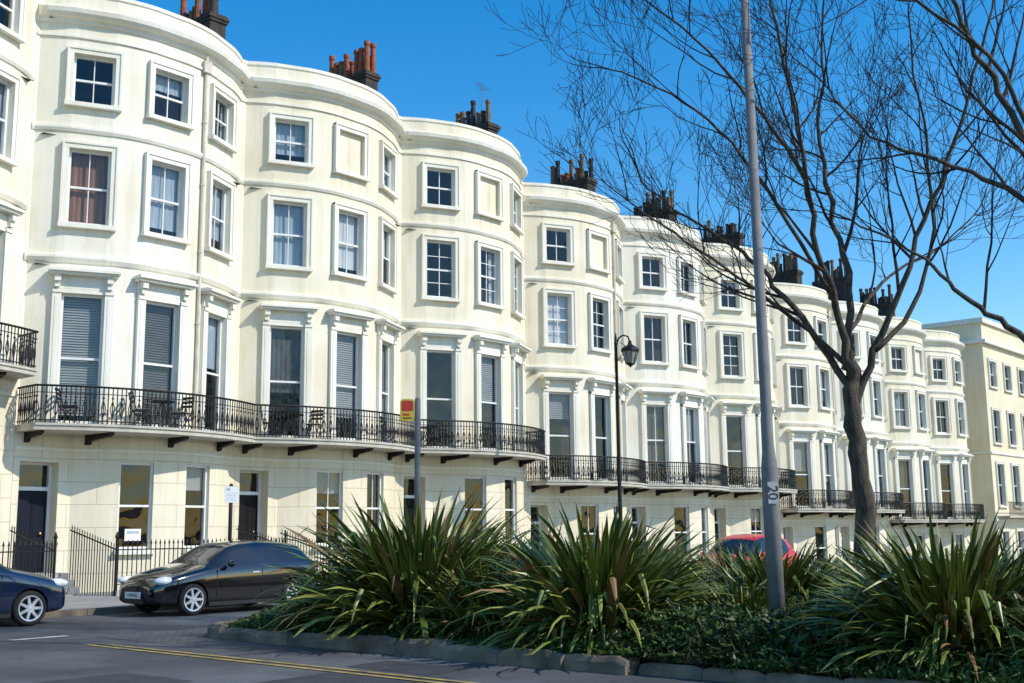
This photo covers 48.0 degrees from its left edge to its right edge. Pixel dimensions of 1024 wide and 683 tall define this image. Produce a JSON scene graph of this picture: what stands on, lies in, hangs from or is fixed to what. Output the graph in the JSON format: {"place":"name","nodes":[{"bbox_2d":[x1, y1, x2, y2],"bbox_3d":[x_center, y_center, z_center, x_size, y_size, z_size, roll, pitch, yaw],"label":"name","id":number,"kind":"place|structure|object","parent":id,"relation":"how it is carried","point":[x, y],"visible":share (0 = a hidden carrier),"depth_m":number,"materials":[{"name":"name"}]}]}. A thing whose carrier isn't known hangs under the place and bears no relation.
{"place":"outdoors","nodes":[
{"label":"outdoors","id":0,"kind":"place"},
{"bbox_2d":[59,592,134,609],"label":"pavement","id":1,"kind":"structure","parent":0,"point":[86,601],"depth_m":25.97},
{"bbox_2d":[0,526,57,578],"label":"iron railing","id":2,"kind":"object","parent":1,"relation":"on","point":[52,551],"visible":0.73,"depth_m":27.25,"materials":[{"name":"metal"}]},
{"bbox_2d":[69,525,286,595],"bbox_3d":[-8.901,5.848,31.031,2.403,1.786,5.310,-9,-12,40],"label":"iron railing","id":3,"kind":"object","parent":1,"relation":"on","point":[115,592],"visible":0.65,"depth_m":29.11,"materials":[{"name":"metal"}]},
{"bbox_2d":[224,483,238,539],"bbox_3d":[-6.595,4.651,26.874,0.340,2.650,0.108,4,-10,-24],"label":"parking sign","id":4,"kind":"object","parent":1,"relation":"on","point":[231,494],"visible":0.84,"depth_m":26.97,"materials":[{"name":"plastic"}]},
{"bbox_2d":[614,333,638,527],"bbox_3d":[3.931,3.942,38.945,0.980,8.650,0.631,2,-10,-14],"label":"street lamp","id":5,"kind":"object","parent":1,"relation":"on","point":[629,351],"visible":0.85,"depth_m":39.31,"materials":[{"name":"black metal"}]},
{"bbox_2d":[0,603,777,682],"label":"road","id":6,"kind":"structure","parent":0,"point":[71,654],"depth_m":14.92,"materials":[{"name":"asphalt"}]},
{"bbox_2d":[0,564,67,625],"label":"parked car","id":7,"kind":"object","parent":6,"relation":"on","point":[28,598],"visible":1,"depth_m":20.68,"materials":[{"name":"blue metal"}]},
{"bbox_2d":[96,627,222,643],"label":"stone sett gutter path","id":8,"kind":"structure","parent":6,"relation":"on","point":[171,637],"depth_m":18.20,"materials":[{"name":"stone"}]},
{"bbox_2d":[118,540,317,615],"bbox_3d":[-6.191,4.967,24.435,2.175,1.466,4.149,-9,-12,40],"label":"parked car","id":9,"kind":"object","parent":6,"relation":"on","point":[194,580],"visible":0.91,"depth_m":23.65,"materials":[{"name":"black metal"}]},
{"bbox_2d":[36,661,470,682],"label":"road repair patches","id":10,"kind":"object","parent":6,"relation":"on","point":[414,668],"visible":1,"depth_m":12.95,"materials":[{"name":"asphalt"}]},
{"bbox_2d":[87,643,475,682],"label":"yellow lines","id":11,"kind":"object","parent":6,"relation":"on","point":[286,663],"visible":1,"depth_m":14.03,"materials":[{"name":"paint"}]},
{"bbox_2d":[207,619,944,682],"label":"island kerb","id":12,"kind":"structure","parent":6,"relation":"on","point":[437,648],"depth_m":13.77,"materials":[{"name":"stone"}]},
{"bbox_2d":[696,534,799,572],"bbox_3d":[6.747,6.569,33.735,2.175,1.814,4.345,-9,-12,40],"label":"parked car","id":13,"kind":"object","parent":6,"relation":"on","point":[733,540],"visible":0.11,"depth_m":33.49,"materials":[{"name":"red metal"}]},
{"bbox_2d":[135,0,1023,332],"label":"sky","id":14,"kind":"structure","parent":0,"point":[431,55],"materials":[{"name":"blue"}]},
{"bbox_2d":[302,631,1014,682],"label":"planted bed ground","id":15,"kind":"structure","parent":0,"point":[688,661],"depth_m":12.85,"materials":[{"name":"soil"}]},
{"bbox_2d":[247,560,358,630],"bbox_3d":[-2.745,3.880,17.762,2.533,1.071,2.689,4,-11,-27],"label":"flax plant","id":16,"kind":"object","parent":15,"relation":"on","point":[301,604],"visible":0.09,"depth_m":17.36,"materials":[{"name":"green plant"}]},
{"bbox_2d":[245,486,546,643],"bbox_3d":[-1.351,3.228,17.154,4.909,2.133,4.939,-2,-9,6],"label":"flax plant","id":17,"kind":"object","parent":15,"relation":"on","point":[378,574],"visible":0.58,"depth_m":16.17,"materials":[{"name":"green plant"}]},
{"bbox_2d":[400,397,420,515],"bbox_3d":[-1.835,3.063,20.672,0.374,4.130,0.106,0,-9,-4],"label":"flag sign","id":18,"kind":"object","parent":15,"relation":"on","point":[409,408],"visible":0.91,"depth_m":20.89,"materials":[{"name":"metal"}]},
{"bbox_2d":[397,552,532,643],"bbox_3d":[-0.332,3.469,15.939,2.870,1.241,2.867,-4,-10,19],"label":"flax plant","id":19,"kind":"object","parent":15,"relation":"on","point":[462,604],"visible":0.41,"depth_m":15.41,"materials":[{"name":"green plant"}]},
{"bbox_2d":[442,498,746,656],"bbox_3d":[1.283,2.965,14.938,4.180,1.877,4.438,6,-11,-33],"label":"flax plant","id":20,"kind":"object","parent":15,"relation":"on","point":[614,581],"visible":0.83,"depth_m":14.16,"materials":[{"name":"green plant"}]},
{"bbox_2d":[224,585,1023,682],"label":"ground cover","id":21,"kind":"object","parent":15,"relation":"on","point":[799,639],"visible":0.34,"depth_m":12.52,"materials":[{"name":"green plant"}]},
{"bbox_2d":[681,573,813,646],"bbox_3d":[2.891,3.388,14.643,2.111,0.912,2.241,7,-12,-39],"label":"flax plant","id":22,"kind":"object","parent":15,"relation":"on","point":[750,602],"visible":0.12,"depth_m":14.39,"materials":[{"name":"green plant"}]},
{"bbox_2d":[685,537,815,583],"bbox_3d":[3.689,3.858,18.829,3.101,1.328,3.120,-5,-10,25],"label":"flax plant","id":23,"kind":"object","parent":15,"relation":"on","point":[763,558],"visible":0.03,"depth_m":18.73,"materials":[{"name":"green plant"}]},
{"bbox_2d":[484,0,1023,563],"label":"bare tree","id":24,"kind":"object","parent":15,"relation":"on","point":[854,380],"visible":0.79,"depth_m":18.22,"materials":[{"name":"brown plant"}]},
{"bbox_2d":[741,0,784,647],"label":"street light column","id":25,"kind":"structure","parent":15,"relation":"on","point":[772,536],"depth_m":14.09,"materials":[{"name":"metal"}]},
{"bbox_2d":[687,533,857,608],"bbox_3d":[3.687,3.367,16.159,3.425,1.430,3.421,2,-10,-18],"label":"flax plant","id":26,"kind":"object","parent":15,"relation":"on","point":[798,574],"visible":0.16,"depth_m":15.65,"materials":[{"name":"green plant"}]},
{"bbox_2d":[681,0,1023,342],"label":"bare tree","id":27,"kind":"object","parent":15,"relation":"on","point":[974,45],"visible":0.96,"depth_m":14.89,"materials":[{"name":"brown plant"}]},
{"bbox_2d":[772,505,1023,681],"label":"flax plant","id":28,"kind":"object","parent":15,"relation":"on","point":[953,596],"visible":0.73,"depth_m":11.55,"materials":[{"name":"green plant"}]},
{"bbox_2d":[805,540,1006,649],"bbox_3d":[4.855,3.035,13.845,3.240,1.308,3.236,8,-13,-42],"label":"flax plant","id":29,"kind":"object","parent":15,"relation":"on","point":[834,587],"visible":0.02,"depth_m":14.09,"materials":[{"name":"green plant"}]},
{"bbox_2d":[975,590,1023,674],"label":"flax plant","id":30,"kind":"object","parent":15,"relation":"on","point":[1020,642],"visible":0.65,"depth_m":10.97,"materials":[{"name":"green plant"}]},
{"bbox_3d":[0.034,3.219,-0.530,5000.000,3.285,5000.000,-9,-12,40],"label":"ground","id":31,"kind":"structure","parent":0,"visible":0},
{"bbox_2d":[0,0,38,566],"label":"terraced house","id":32,"kind":"structure","parent":31,"relation":"on","point":[18,27],"depth_m":29.86,"materials":[{"name":"beige paint"}]},
{"bbox_2d":[0,67,21,166],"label":"window","id":33,"kind":"structure","parent":32,"relation":"in","point":[11,160],"depth_m":29.96,"materials":[{"name":"paint"}]},
{"bbox_2d":[0,201,25,361],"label":"window","id":34,"kind":"structure","parent":32,"relation":"in","point":[9,213],"depth_m":29.37,"materials":[{"name":"paint"}]},
{"bbox_2d":[0,0,26,43],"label":"window","id":35,"kind":"structure","parent":32,"relation":"in","point":[18,36],"depth_m":30.39,"materials":[{"name":"paint"}]},
{"bbox_2d":[7,0,255,595],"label":"terraced house","id":36,"kind":"structure","parent":31,"relation":"on","point":[131,259],"depth_m":31.64,"materials":[{"name":"beige paint"}]},
{"bbox_2d":[14,462,51,572],"bbox_3d":[-12.599,4.590,29.996,0.160,2.850,1.060,-9,-12,40],"label":"door","id":37,"kind":"structure","parent":36,"relation":"in","point":[33,508],"depth_m":30.08,"materials":[{"name":"paint"}]},
{"bbox_2d":[46,266,120,423],"bbox_3d":[-11.408,0.109,30.438,1.808,4.110,0.650,3,-10,-23],"label":"window","id":38,"kind":"structure","parent":36,"relation":"in","point":[75,280],"depth_m":30.63,"materials":[{"name":"paint"}]},
{"bbox_2d":[57,139,118,231],"bbox_3d":[-11.494,-4.197,31.240,1.488,2.410,0.450,3,-10,-23],"label":"window","id":39,"kind":"structure","parent":36,"relation":"in","point":[85,203],"depth_m":31.34,"materials":[{"name":"paint"}]},
{"bbox_2d":[64,45,123,112],"bbox_3d":[-11.509,-7.212,31.699,1.488,1.710,0.370,3,-10,-23],"label":"window","id":40,"kind":"structure","parent":36,"relation":"in","point":[69,100],"depth_m":31.67,"materials":[{"name":"paint"}]},
{"bbox_2d":[114,462,154,554],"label":"window","id":41,"kind":"structure","parent":36,"relation":"in","point":[121,463],"depth_m":31.36,"materials":[{"name":"paint"}]},
{"bbox_2d":[131,274,198,427],"bbox_3d":[-9.674,0.299,31.701,0.650,4.110,1.808,-9,-12,40],"label":"window","id":42,"kind":"structure","parent":36,"relation":"in","point":[149,287],"depth_m":31.93,"materials":[{"name":"paint"}]},
{"bbox_2d":[140,151,191,244],"bbox_3d":[-9.795,-4.011,32.477,0.450,2.410,1.488,-9,-12,40],"label":"window","id":43,"kind":"structure","parent":36,"relation":"in","point":[162,184],"depth_m":32.65,"materials":[{"name":"paint"}]},
{"bbox_2d":[146,59,195,130],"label":"window","id":44,"kind":"structure","parent":36,"relation":"in","point":[164,84],"depth_m":33.08,"materials":[{"name":"paint"}]},
{"bbox_2d":[181,465,206,552],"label":"window","id":45,"kind":"structure","parent":36,"relation":"in","point":[193,475],"depth_m":33.02,"materials":[{"name":"paint"}]},
{"bbox_2d":[197,287,242,432],"bbox_3d":[-8.657,0.598,33.579,0.650,4.110,1.808,-3,-10,15],"label":"window","id":46,"kind":"structure","parent":36,"relation":"in","point":[216,302],"depth_m":33.92,"materials":[{"name":"paint"}]},
{"bbox_2d":[204,170,235,261],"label":"window","id":47,"kind":"structure","parent":36,"relation":"in","point":[213,195],"depth_m":34.62,"materials":[{"name":"paint"}]},
{"bbox_2d":[208,83,237,153],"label":"window","id":48,"kind":"structure","parent":36,"relation":"in","point":[215,89],"depth_m":34.97,"materials":[{"name":"paint"}]},
{"bbox_2d":[0,602,265,620],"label":"kerb","id":49,"kind":"structure","parent":31,"relation":"on","point":[89,611],"depth_m":23.52,"materials":[{"name":"concrete"}]},
{"bbox_2d":[180,0,414,583],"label":"terraced house","id":50,"kind":"structure","parent":31,"relation":"on","point":[319,327],"depth_m":36.70,"materials":[{"name":"beige paint"}]},
{"bbox_2d":[239,471,260,540],"bbox_3d":[-8.148,5.379,35.076,0.160,2.850,1.060,-9,-12,40],"label":"door","id":51,"kind":"structure","parent":50,"relation":"in","point":[249,502],"depth_m":35.23,"materials":[{"name":"paint"}]},
{"bbox_2d":[258,302,318,437],"bbox_3d":[-6.959,0.899,35.516,1.808,4.110,0.650,3,-10,-23],"label":"window","id":52,"kind":"structure","parent":50,"relation":"in","point":[282,347],"depth_m":35.75,"materials":[{"name":"paint"}]},
{"bbox_2d":[265,193,313,272],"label":"window","id":53,"kind":"structure","parent":50,"relation":"in","point":[286,230],"depth_m":36.43,"materials":[{"name":"paint"}]},
{"bbox_2d":[267,111,314,168],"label":"window","id":54,"kind":"structure","parent":50,"relation":"in","point":[284,138],"depth_m":36.91,"materials":[{"name":"paint"}]},
{"bbox_2d":[313,470,343,549],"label":"window","id":55,"kind":"structure","parent":50,"relation":"in","point":[327,482],"depth_m":36.57,"materials":[{"name":"paint"}]},
{"bbox_2d":[331,202,369,281],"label":"window","id":56,"kind":"structure","parent":50,"relation":"in","point":[345,245],"depth_m":37.75,"materials":[{"name":"paint"}]},
{"bbox_2d":[326,308,376,440],"bbox_3d":[-5.222,1.089,36.780,0.650,4.110,1.808,-9,-12,40],"label":"window","id":57,"kind":"structure","parent":50,"relation":"in","point":[341,320],"depth_m":37.03,"materials":[{"name":"paint"}]},
{"bbox_2d":[378,216,398,294],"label":"window","id":58,"kind":"structure","parent":50,"relation":"in","point":[382,221],"depth_m":39.74,"materials":[{"name":"paint"}]},
{"bbox_2d":[378,140,398,199],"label":"window","id":59,"kind":"structure","parent":50,"relation":"in","point":[383,145],"depth_m":40.14,"materials":[{"name":"paint"}]},
{"bbox_2d":[375,318,405,443],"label":"window","id":60,"kind":"structure","parent":50,"relation":"in","point":[388,331],"depth_m":39.01,"materials":[{"name":"paint"}]},
{"bbox_2d":[329,40,546,546],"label":"terraced house","id":61,"kind":"structure","parent":31,"relation":"on","point":[463,350],"depth_m":41.96,"materials":[{"name":"beige paint"}]},
{"bbox_2d":[421,161,460,211],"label":"window","id":62,"kind":"structure","parent":61,"relation":"in","point":[456,168],"depth_m":41.87,"materials":[{"name":"paint"}]},
{"bbox_2d":[421,233,461,302],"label":"window","id":63,"kind":"structure","parent":61,"relation":"in","point":[424,237],"depth_m":41.39,"materials":[{"name":"paint"}]},
{"bbox_2d":[416,330,467,447],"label":"window","id":64,"kind":"structure","parent":61,"relation":"in","point":[447,341],"depth_m":40.72,"materials":[{"name":"paint"}]},
{"bbox_2d":[475,240,505,309],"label":"window","id":65,"kind":"structure","parent":61,"relation":"in","point":[492,255],"depth_m":42.85,"materials":[{"name":"paint"}]},
{"bbox_2d":[472,334,512,450],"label":"window","id":66,"kind":"structure","parent":61,"relation":"in","point":[484,344],"depth_m":42.16,"materials":[{"name":"paint"}]},
{"bbox_2d":[510,183,524,235],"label":"window","id":67,"kind":"structure","parent":61,"relation":"in","point":[513,189],"depth_m":45.05,"materials":[{"name":"paint"}]},
{"bbox_2d":[510,251,525,319],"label":"window","id":68,"kind":"structure","parent":61,"relation":"in","point":[513,266],"depth_m":44.80,"materials":[{"name":"paint"}]},
{"bbox_2d":[510,342,531,451],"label":"window","id":69,"kind":"structure","parent":61,"relation":"in","point":[519,352],"depth_m":44.04,"materials":[{"name":"paint"}]},
{"bbox_2d":[455,82,647,549],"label":"terraced house","id":70,"kind":"structure","parent":31,"relation":"on","point":[574,313],"depth_m":46.68,"materials":[{"name":"beige paint"}]},
{"bbox_2d":[541,222,575,266],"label":"window","id":71,"kind":"structure","parent":70,"relation":"in","point":[544,225],"depth_m":46.81,"materials":[{"name":"paint"}]},
{"bbox_2d":[542,287,577,348],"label":"window","id":72,"kind":"structure","parent":70,"relation":"in","point":[555,307],"depth_m":46.45,"materials":[{"name":"paint"}]},
{"bbox_2d":[539,374,583,477],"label":"window","id":73,"kind":"structure","parent":70,"relation":"in","point":[553,384],"depth_m":45.74,"materials":[{"name":"paint"}]},
{"bbox_2d":[588,292,613,353],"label":"window","id":74,"kind":"structure","parent":70,"relation":"in","point":[591,295],"depth_m":47.69,"materials":[{"name":"paint"}]},
{"bbox_2d":[587,377,620,480],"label":"window","id":75,"kind":"structure","parent":70,"relation":"in","point":[597,386],"depth_m":46.98,"materials":[{"name":"paint"}]},
{"bbox_2d":[619,382,632,481],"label":"window","id":76,"kind":"structure","parent":70,"relation":"in","point":[624,389],"depth_m":49.00,"materials":[{"name":"paint"}]},
{"bbox_2d":[550,140,729,565],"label":"terraced house","id":77,"kind":"structure","parent":31,"relation":"on","point":[670,401],"depth_m":51.71,"materials":[{"name":"white paint"}]},
{"bbox_2d":[637,251,668,291],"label":"window","id":78,"kind":"structure","parent":77,"relation":"in","point":[639,254],"depth_m":51.89,"materials":[{"name":"paint"}]},
{"bbox_2d":[639,310,670,365],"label":"window","id":79,"kind":"structure","parent":77,"relation":"in","point":[650,314],"depth_m":51.40,"materials":[{"name":"paint"}]},
{"bbox_2d":[638,389,677,483],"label":"window","id":80,"kind":"structure","parent":77,"relation":"in","point":[655,399],"depth_m":50.80,"materials":[{"name":"paint"}]},
{"bbox_2d":[676,256,697,297],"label":"window","id":81,"kind":"structure","parent":77,"relation":"in","point":[694,294],"depth_m":53.23,"materials":[{"name":"paint"}]},
{"bbox_2d":[678,314,700,369],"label":"window","id":82,"kind":"structure","parent":77,"relation":"in","point":[681,317],"depth_m":52.80,"materials":[{"name":"paint"}]},
{"bbox_2d":[679,391,707,484],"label":"window","id":83,"kind":"structure","parent":77,"relation":"in","point":[693,400],"depth_m":52.15,"materials":[{"name":"paint"}]},
{"bbox_2d":[700,321,709,375],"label":"window","id":84,"kind":"structure","parent":77,"relation":"in","point":[704,347],"depth_m":53.93,"materials":[{"name":"paint"}]},
{"bbox_2d":[703,395,714,485],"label":"window","id":85,"kind":"structure","parent":77,"relation":"in","point":[708,401],"depth_m":53.29,"materials":[{"name":"paint"}]},
{"bbox_2d":[633,190,797,544],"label":"terraced house","id":86,"kind":"structure","parent":31,"relation":"on","point":[732,383],"depth_m":56.57,"materials":[{"name":"beige paint"}]},
{"bbox_2d":[716,275,744,311],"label":"window","id":87,"kind":"structure","parent":86,"relation":"in","point":[733,285],"depth_m":56.99,"materials":[{"name":"paint"}]},
{"bbox_2d":[718,329,747,379],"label":"window","id":88,"kind":"structure","parent":86,"relation":"in","point":[721,332],"depth_m":56.48,"materials":[{"name":"paint"}]},
{"bbox_2d":[718,401,753,486],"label":"window","id":89,"kind":"structure","parent":86,"relation":"in","point":[728,408],"depth_m":55.81,"materials":[{"name":"paint"}]},
{"bbox_2d":[754,403,778,485],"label":"window","id":90,"kind":"structure","parent":86,"relation":"in","point":[758,412],"depth_m":56.52,"materials":[{"name":"paint"}]},
{"bbox_2d":[703,200,855,579],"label":"terraced house","id":91,"kind":"structure","parent":31,"relation":"on","point":[810,436],"depth_m":61.66,"materials":[{"name":"beige paint"}]},
{"bbox_2d":[783,314,808,345],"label":"window","id":92,"kind":"structure","parent":91,"relation":"in","point":[785,317],"depth_m":61.76,"materials":[{"name":"paint"}]},
{"bbox_2d":[785,362,811,408],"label":"window","id":93,"kind":"structure","parent":91,"relation":"in","point":[794,365],"depth_m":61.41,"materials":[{"name":"paint"}]},
{"bbox_2d":[786,428,817,507],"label":"window","id":94,"kind":"structure","parent":91,"relation":"in","point":[798,451],"depth_m":60.88,"materials":[{"name":"paint"}]},
{"bbox_2d":[816,365,833,410],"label":"window","id":95,"kind":"structure","parent":91,"relation":"in","point":[821,390],"depth_m":62.89,"materials":[{"name":"paint"}]},
{"bbox_2d":[818,430,839,507],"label":"window","id":96,"kind":"structure","parent":91,"relation":"in","point":[826,436],"depth_m":62.21,"materials":[{"name":"paint"}]},
{"bbox_2d":[770,253,905,565],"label":"terraced house","id":97,"kind":"structure","parent":31,"relation":"on","point":[865,331],"depth_m":67.09,"materials":[{"name":"white paint"}]},
{"bbox_2d":[869,377,884,418],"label":"window","id":98,"kind":"structure","parent":97,"relation":"in","point":[873,385],"depth_m":67.98,"materials":[{"name":"paint"}]},
{"bbox_2d":[872,437,890,508],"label":"window","id":99,"kind":"structure","parent":97,"relation":"in","point":[880,443],"depth_m":67.20,"materials":[{"name":"paint"}]},
{"bbox_2d":[811,258,948,555],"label":"terraced house","id":100,"kind":"structure","parent":31,"relation":"on","point":[908,431],"depth_m":71.79,"materials":[{"name":"beige paint"}]},
{"bbox_2d":[887,343,909,372],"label":"window","id":101,"kind":"structure","parent":100,"relation":"in","point":[890,346],"depth_m":72.05,"materials":[{"name":"paint"}]},
{"bbox_2d":[890,388,912,428],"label":"window","id":102,"kind":"structure","parent":100,"relation":"in","point":[898,403],"depth_m":71.66,"materials":[{"name":"paint"}]},
{"bbox_2d":[892,448,918,517],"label":"window","id":103,"kind":"structure","parent":100,"relation":"in","point":[901,456],"depth_m":70.96,"materials":[{"name":"paint"}]},
{"bbox_2d":[915,390,929,430],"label":"window","id":104,"kind":"structure","parent":100,"relation":"in","point":[917,392],"depth_m":73.02,"materials":[{"name":"paint"}]},
{"bbox_2d":[918,448,934,517],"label":"window","id":105,"kind":"structure","parent":100,"relation":"in","point":[924,454],"depth_m":72.20,"materials":[{"name":"paint"}]},
{"bbox_2d":[859,275,984,558],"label":"terraced house","id":106,"kind":"structure","parent":31,"relation":"on","point":[945,384],"depth_m":77.05,"materials":[{"name":"beige paint"}]},
{"bbox_2d":[929,355,949,382],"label":"window","id":107,"kind":"structure","parent":106,"relation":"in","point":[937,357],"depth_m":77.14,"materials":[{"name":"paint"}]},
{"bbox_2d":[932,397,953,435],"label":"window","id":108,"kind":"structure","parent":106,"relation":"in","point":[934,399],"depth_m":76.62,"materials":[{"name":"paint"}]},
{"bbox_2d":[934,452,958,518],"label":"window","id":109,"kind":"structure","parent":106,"relation":"in","point":[943,458],"depth_m":75.89,"materials":[{"name":"paint"}]},
{"bbox_2d":[958,453,972,517],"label":"window","id":110,"kind":"structure","parent":106,"relation":"in","point":[964,458],"depth_m":77.31,"materials":[{"name":"paint"}]},
{"bbox_2d":[921,317,1023,561],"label":"cream end house","id":111,"kind":"structure","parent":31,"relation":"on","point":[992,354],"depth_m":83.91,"materials":[{"name":"yellow paint"}]},
{"bbox_2d":[995,461,1008,507],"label":"window","id":112,"kind":"structure","parent":111,"relation":"in","point":[997,463],"depth_m":83.26,"materials":[{"name":"paint"}]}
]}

